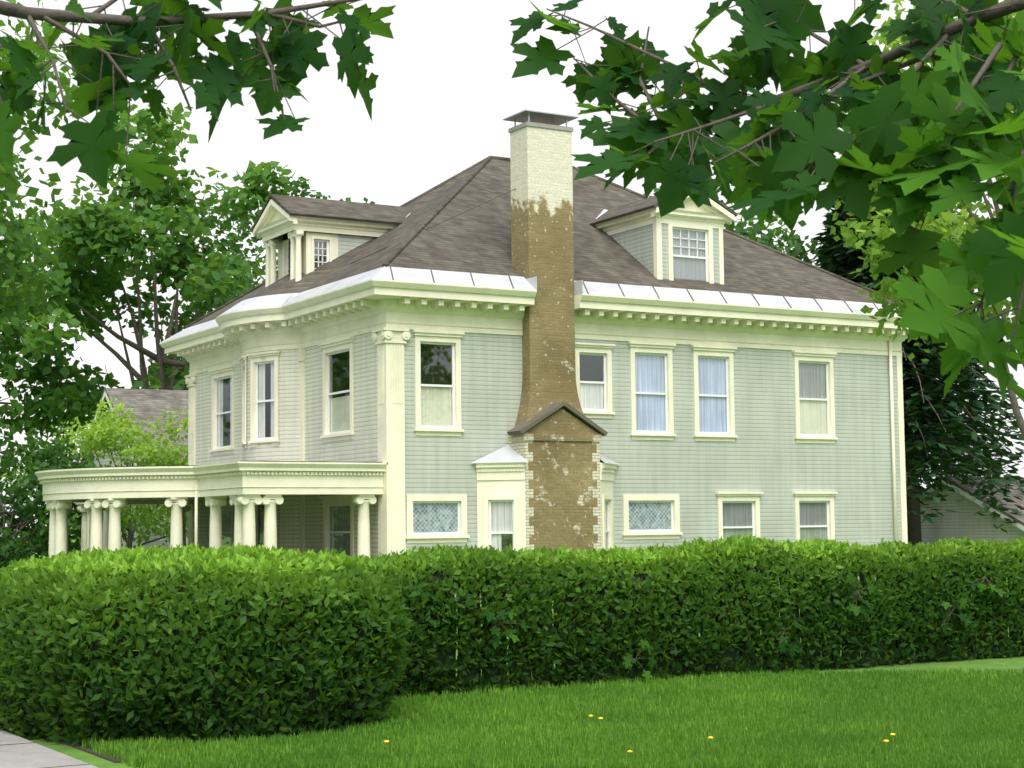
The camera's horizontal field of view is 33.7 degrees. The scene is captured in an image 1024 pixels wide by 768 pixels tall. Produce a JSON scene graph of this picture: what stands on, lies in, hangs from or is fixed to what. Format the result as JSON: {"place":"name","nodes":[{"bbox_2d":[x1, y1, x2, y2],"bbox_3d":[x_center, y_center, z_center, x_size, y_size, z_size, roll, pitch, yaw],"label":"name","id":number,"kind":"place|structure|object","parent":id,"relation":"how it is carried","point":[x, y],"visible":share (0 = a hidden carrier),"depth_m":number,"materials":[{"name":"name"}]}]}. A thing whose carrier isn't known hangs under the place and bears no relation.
{"place":"outdoors","nodes":[
{"label":"outdoors","id":0,"kind":"place"},
{"bbox_2d":[0,729,189,767],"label":"sidewalk","id":1,"kind":"structure","parent":0,"point":[17,751],"depth_m":12.69,"materials":[{"name":"concrete"}]},
{"bbox_2d":[0,0,1023,402],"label":"maple","id":2,"kind":"object","parent":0,"point":[954,120],"visible":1,"depth_m":4.78,"materials":[{"name":"green plant"}]},
{"bbox_2d":[0,0,1023,537],"label":"sky","id":3,"kind":"structure","parent":0,"point":[442,96],"materials":[{"name":"white"}]},
{"bbox_2d":[2,539,1023,767],"bbox_3d":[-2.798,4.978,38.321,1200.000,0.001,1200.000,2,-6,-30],"label":"ground","id":4,"kind":"structure","parent":0,"point":[1007,662],"depth_m":19.75,"materials":[{"name":"green plant"}]},
{"bbox_2d":[0,0,78,434],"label":"tree","id":5,"kind":"object","parent":4,"relation":"on","point":[14,250],"visible":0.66,"depth_m":26.77,"materials":[{"name":"green plant"}]},
{"bbox_2d":[0,193,97,487],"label":"tree","id":6,"kind":"object","parent":4,"relation":"on","point":[40,372],"depth_m":77.94,"materials":[{"name":"green plant"}]},
{"bbox_2d":[0,416,134,569],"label":"tree","id":7,"kind":"object","parent":4,"relation":"on","point":[37,540],"depth_m":48.42,"materials":[{"name":"green plant"}]},
{"bbox_2d":[0,396,187,550],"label":"shrub","id":8,"kind":"object","parent":4,"relation":"on","point":[95,436],"depth_m":54.86,"materials":[{"name":"green plant"}]},
{"bbox_2d":[79,388,187,549],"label":"neighbouring house","id":9,"kind":"structure","parent":4,"relation":"on","point":[145,404],"depth_m":62.60,"materials":[{"name":"grey"}]},
{"bbox_2d":[0,102,297,439],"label":"tree","id":10,"kind":"object","parent":4,"relation":"on","point":[91,234],"depth_m":74.64,"materials":[{"name":"green plant"}]},
{"bbox_2d":[0,542,413,745],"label":"hedge end","id":11,"kind":"object","parent":4,"relation":"on","point":[95,579],"depth_m":13.74,"materials":[{"name":"green plant"}]},
{"bbox_2d":[35,461,388,557],"bbox_3d":[-8.782,3.791,42.527,6.140,3.215,13.200,2,-6,-30],"label":"porch","id":12,"kind":"object","parent":4,"relation":"on","point":[100,497],"visible":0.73,"depth_m":39.05,"materials":[{"name":"wood"}]},
{"bbox_2d":[127,164,374,382],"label":"tree","id":13,"kind":"object","parent":4,"relation":"on","point":[231,244],"depth_m":89.38,"materials":[{"name":"green plant"}]},
{"bbox_2d":[159,279,908,597],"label":"house","id":14,"kind":"structure","parent":4,"relation":"on","point":[715,421],"depth_m":42.73,"materials":[{"name":"green wood"}]},
{"bbox_2d":[162,156,902,341],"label":"roof","id":15,"kind":"structure","parent":14,"relation":"on","point":[455,229],"depth_m":43.77,"materials":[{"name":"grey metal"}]},
{"bbox_2d":[251,194,737,286],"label":"dormers","id":16,"kind":"object","parent":15,"relation":"attached to","point":[306,235],"visible":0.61,"depth_m":44.18,"materials":[{"name":"beige wood"}]},
{"bbox_2d":[472,444,619,594],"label":"chimney bays","id":17,"kind":"object","parent":14,"relation":"attached to","point":[501,484],"visible":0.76,"depth_m":39.64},
{"bbox_2d":[78,666,1023,767],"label":"lawn tufts","id":18,"kind":"object","parent":4,"relation":"on","point":[802,726],"visible":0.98,"depth_m":13.65,"materials":[{"name":"green plant"}]},
{"bbox_2d":[503,109,607,551],"bbox_3d":[0.860,-0.718,40.855,2.452,11.690,1.450,2,-6,-30],"label":"chimney","id":19,"kind":"object","parent":4,"relation":"on","point":[555,434],"visible":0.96,"depth_m":40.59,"materials":[{"name":"brick"}]},
{"bbox_2d":[384,715,895,752],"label":"dandelions","id":20,"kind":"object","parent":4,"relation":"on","point":[709,737],"visible":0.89,"depth_m":12.74,"materials":[{"name":"yellow plant"}]},
{"bbox_2d":[320,533,1023,696],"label":"hedge","id":21,"kind":"object","parent":4,"relation":"on","point":[684,557],"depth_m":18.71,"materials":[{"name":"green plant"}]},
{"bbox_2d":[643,177,819,263],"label":"tree","id":22,"kind":"object","parent":4,"relation":"on","point":[796,242],"visible":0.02,"depth_m":67.07,"materials":[{"name":"green plant"}]},
{"bbox_2d":[481,574,1006,681],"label":"hedge saplings","id":23,"kind":"object","parent":4,"relation":"on","point":[629,661],"visible":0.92,"depth_m":19.21,"materials":[{"name":"green plant"}]},
{"bbox_2d":[731,208,789,253],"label":"tree","id":24,"kind":"object","parent":4,"relation":"on","point":[751,222],"depth_m":92.87,"materials":[{"name":"green plant"}]},
{"bbox_2d":[810,197,993,476],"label":"tree","id":25,"kind":"object","parent":4,"relation":"on","point":[817,262],"depth_m":75.37,"materials":[{"name":"green plant"}]},
{"bbox_2d":[811,162,1023,546],"bbox_3d":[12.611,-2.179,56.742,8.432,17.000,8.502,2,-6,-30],"label":"tree","id":26,"kind":"object","parent":4,"relation":"on","point":[915,450],"depth_m":55.37,"materials":[{"name":"green plant"}]},
{"bbox_2d":[822,0,1023,439],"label":"tree","id":27,"kind":"object","parent":4,"relation":"on","point":[942,223],"depth_m":29.32,"materials":[{"name":"green plant"}]},
{"bbox_2d":[920,476,1023,544],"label":"garage","id":28,"kind":"structure","parent":4,"relation":"on","point":[964,521],"depth_m":64.42,"materials":[{"name":"white"}]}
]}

